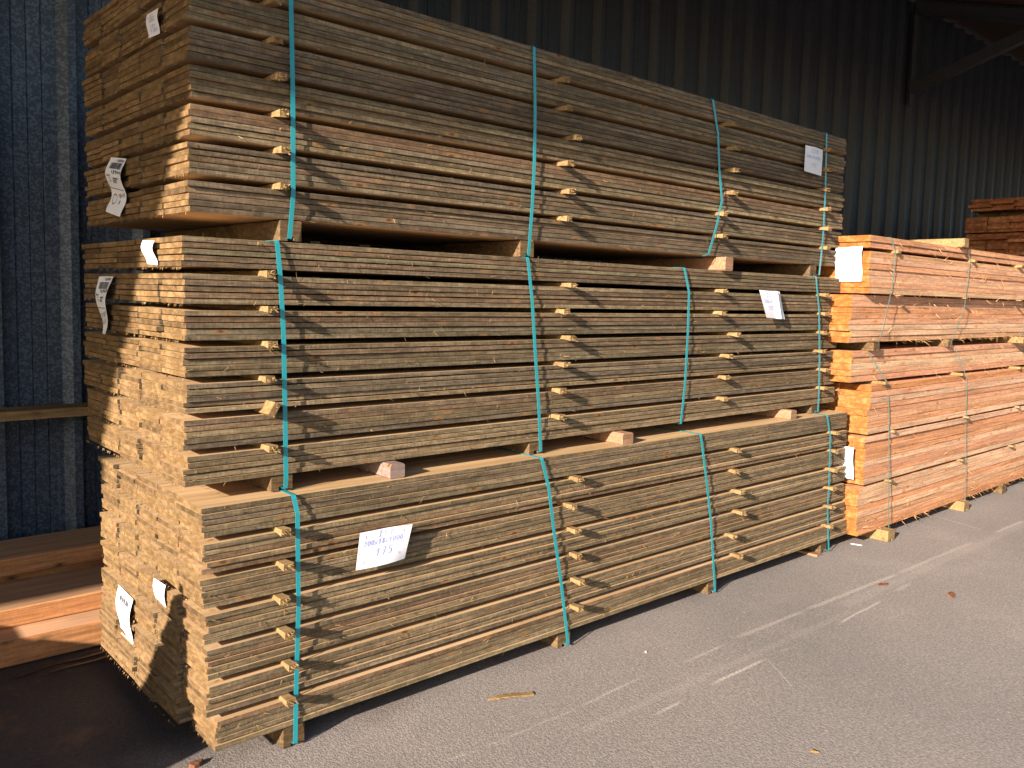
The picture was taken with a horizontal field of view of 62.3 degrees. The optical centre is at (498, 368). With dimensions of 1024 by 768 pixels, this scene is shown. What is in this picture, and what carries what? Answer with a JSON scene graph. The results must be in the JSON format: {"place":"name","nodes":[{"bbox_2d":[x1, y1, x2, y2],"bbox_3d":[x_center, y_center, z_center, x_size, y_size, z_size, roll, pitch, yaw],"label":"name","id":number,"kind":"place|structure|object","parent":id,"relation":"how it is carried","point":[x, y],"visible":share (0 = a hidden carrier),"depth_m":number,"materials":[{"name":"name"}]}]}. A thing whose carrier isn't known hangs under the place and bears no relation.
{"place":"outdoors","nodes":[
{"label":"outdoors","id":0,"kind":"place"},
{"bbox_2d":[0,478,1023,767],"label":"asphalt ground","id":1,"kind":"structure","parent":0,"point":[836,656],"depth_m":3.22,"materials":[{"name":"grey asphalt"}]},
{"bbox_2d":[0,608,101,668],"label":"timber beam","id":2,"kind":"structure","parent":1,"relation":"on","point":[29,642],"depth_m":3.39,"materials":[{"name":"brown wood"}]},
{"bbox_2d":[0,565,107,629],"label":"timber beam","id":3,"kind":"structure","parent":2,"relation":"on","point":[33,600],"depth_m":3.57,"materials":[{"name":"brown wood"}]},
{"bbox_2d":[0,559,105,583],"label":"timber beam","id":4,"kind":"structure","parent":3,"relation":"on","point":[45,572],"depth_m":3.82,"materials":[{"name":"brown wood"}]},
{"bbox_2d":[0,526,104,576],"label":"timber beam","id":5,"kind":"structure","parent":4,"relation":"on","point":[43,551],"depth_m":3.83,"materials":[{"name":"brown wood"}]},
{"bbox_2d":[15,650,106,678],"bbox_3d":[-1.649,1.150,3.378,0.500,0.008,0.036,-3,7,-44],"label":"strap scrap","id":6,"kind":"object","parent":1,"relation":"on","point":[33,671],"visible":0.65,"depth_m":3.31,"materials":[{"name":"black plastic"}]},
{"bbox_2d":[50,655,110,672],"bbox_3d":[-1.565,1.152,3.388,0.422,0.007,0.028,-3,7,-44],"label":"strap scrap","id":7,"kind":"object","parent":1,"relation":"on","point":[61,668],"visible":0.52,"depth_m":3.32,"materials":[{"name":"black plastic"}]},
{"bbox_2d":[189,758,203,767],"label":"bark chip","id":8,"kind":"object","parent":1,"relation":"on","point":[196,763],"visible":1,"depth_m":2.64,"materials":[{"name":"brown plant"}]},
{"bbox_2d":[98,408,847,751],"bbox_3d":[0.314,0.707,4.229,4.057,0.844,1.093,-3,7,-41],"label":"timber pack","id":9,"kind":"object","parent":1,"relation":"on","point":[236,612],"visible":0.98,"depth_m":3.14,"materials":[{"name":"brown wood"}]},
{"bbox_2d":[350,460,404,479],"bbox_3d":[-0.624,0.331,3.307,0.062,0.054,0.805,-3,7,-41],"label":"timber block","id":10,"kind":"object","parent":9,"relation":"on","point":[391,469],"depth_m":3.02,"materials":[{"name":"brown wood"}]},
{"bbox_2d":[81,235,840,491],"bbox_3d":[0.247,-0.115,4.194,4.047,0.820,1.077,-3,7,-41],"label":"timber pack","id":11,"kind":"object","parent":9,"relation":"on","point":[272,388],"visible":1,"depth_m":3.13,"materials":[{"name":"brown wood"}]},
{"bbox_2d":[81,0,846,275],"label":"timber pack","id":12,"kind":"object","parent":11,"relation":"on","point":[374,122],"visible":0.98,"depth_m":3.11,"materials":[{"name":"brown wood"}]},
{"bbox_2d":[602,257,732,270],"bbox_3d":[0.896,-0.566,4.602,0.066,0.070,0.830,-3,7,-41],"label":"timber block","id":13,"kind":"object","parent":11,"relation":"on","point":[717,263],"depth_m":4.45,"materials":[{"name":"brown wood"}]},
{"bbox_2d":[578,430,632,444],"bbox_3d":[0.316,0.282,4.126,0.072,0.054,0.815,-3,7,-41],"label":"timber block","id":14,"kind":"object","parent":9,"relation":"on","point":[619,437],"depth_m":3.84,"materials":[{"name":"brown wood"}]},
{"bbox_2d":[745,408,796,419],"bbox_3d":[1.393,0.227,5.072,0.060,0.054,0.815,-3,7,-41],"label":"timber block","id":15,"kind":"object","parent":9,"relation":"on","point":[788,414],"depth_m":4.80,"materials":[{"name":"brown wood"}]},
{"bbox_2d":[488,691,533,700],"bbox_3d":[0.046,1.214,3.146,0.180,0.014,0.025,-1,5,-22],"label":"wood shaving","id":16,"kind":"object","parent":1,"relation":"on","point":[523,694],"visible":1,"depth_m":3.14,"materials":[{"name":"beige wood"}]},
{"bbox_2d":[0,0,1023,540],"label":"metal shed","id":17,"kind":"structure","parent":1,"relation":"on","point":[916,106],"depth_m":6.82,"materials":[{"name":"paint"}]},
{"bbox_2d":[795,549,821,556],"bbox_3d":[1.814,1.089,5.084,0.060,0.011,0.235,-3,7,-42],"label":"splinter board","id":18,"kind":"object","parent":1,"relation":"on","point":[811,553],"visible":0.53,"depth_m":5.03,"materials":[{"name":"brown wood"}]},
{"bbox_2d":[817,340,1023,541],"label":"orange timber pack","id":19,"kind":"object","parent":1,"relation":"on","point":[927,427],"visible":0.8,"depth_m":5.75,"materials":[{"name":"brown wood"}]},
{"bbox_2d":[711,235,1023,350],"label":"orange timber pack","id":20,"kind":"object","parent":19,"relation":"on","point":[896,291],"visible":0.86,"depth_m":5.56,"materials":[{"name":"brown wood"}]},
{"bbox_2d":[909,238,968,247],"bbox_3d":[2.845,-0.915,6.260,0.075,0.060,1.150,-3,7,-41],"label":"timber batten","id":21,"kind":"object","parent":20,"relation":"on","point":[960,242],"visible":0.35,"depth_m":5.88,"materials":[{"name":"brown wood"}]},
{"bbox_2d":[947,592,954,597],"bbox_3d":[2.337,1.165,4.370,0.035,0.012,0.084,4,6,31],"label":"dead leaf","id":22,"kind":"object","parent":1,"relation":"on","point":[951,594],"visible":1,"depth_m":4.36,"materials":[{"name":"brown plant"}]},
{"bbox_2d":[965,232,1023,256],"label":"red brown timber pack","id":23,"kind":"object","parent":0,"point":[1008,243],"visible":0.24,"depth_m":8.28,"materials":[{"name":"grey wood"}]},
{"bbox_2d":[964,215,1023,233],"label":"red brown timber pack","id":24,"kind":"object","parent":23,"relation":"on","point":[996,225],"visible":0.79,"depth_m":8.33,"materials":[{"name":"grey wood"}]},
{"bbox_2d":[968,197,1023,216],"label":"red brown timber pack","id":25,"kind":"object","parent":24,"relation":"on","point":[1001,207],"visible":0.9,"depth_m":8.42,"materials":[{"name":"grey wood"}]}
]}

